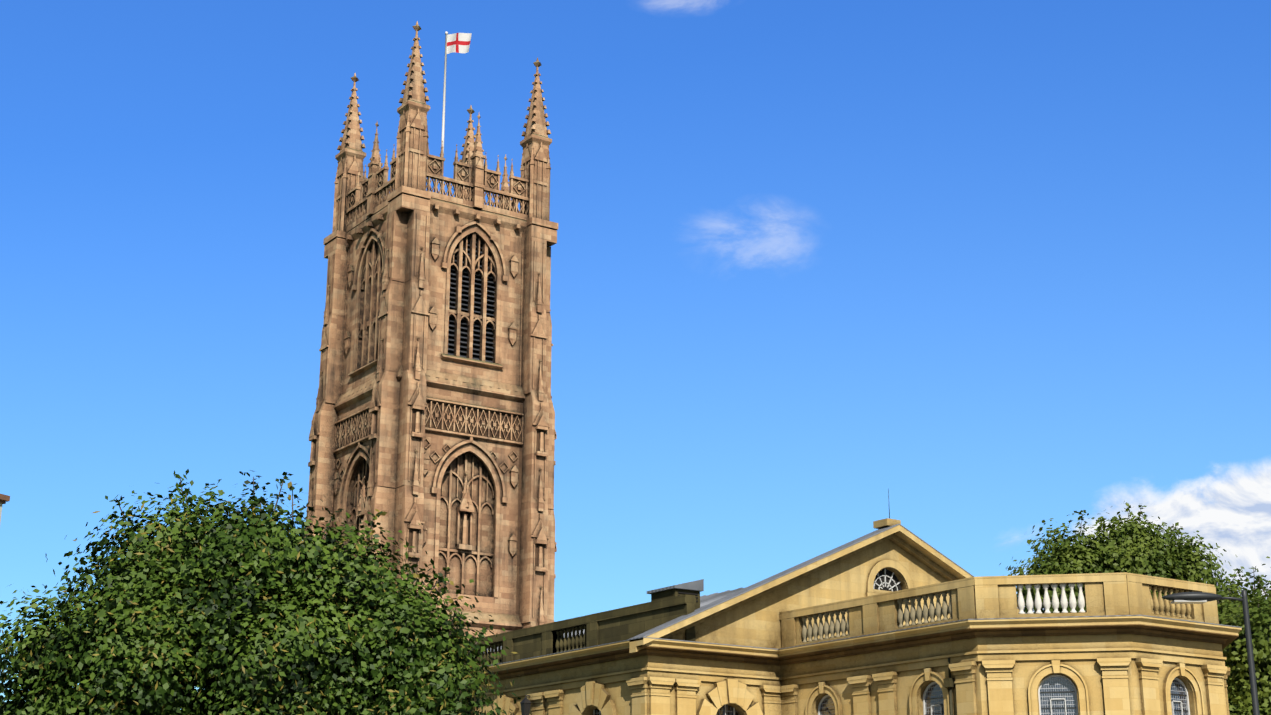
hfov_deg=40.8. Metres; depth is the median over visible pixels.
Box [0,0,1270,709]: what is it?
sky
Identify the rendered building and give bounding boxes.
[0,494,9,522]
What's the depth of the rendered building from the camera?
38.07 m
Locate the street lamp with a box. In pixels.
[1162,589,1259,714]
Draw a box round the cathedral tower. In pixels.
[305,21,557,664]
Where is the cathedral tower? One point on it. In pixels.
(434, 416)
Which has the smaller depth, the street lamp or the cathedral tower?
the street lamp
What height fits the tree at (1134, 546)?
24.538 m
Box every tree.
[0,469,520,714]
[1000,502,1267,613]
[1216,556,1270,714]
[1217,566,1270,714]
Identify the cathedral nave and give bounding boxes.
[350,489,1241,714]
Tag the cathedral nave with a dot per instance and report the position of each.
(889, 616)
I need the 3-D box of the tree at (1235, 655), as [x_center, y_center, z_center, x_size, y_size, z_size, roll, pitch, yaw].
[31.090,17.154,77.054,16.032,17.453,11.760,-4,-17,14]
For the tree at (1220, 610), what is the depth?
91.57 m
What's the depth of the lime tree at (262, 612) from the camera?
53.05 m

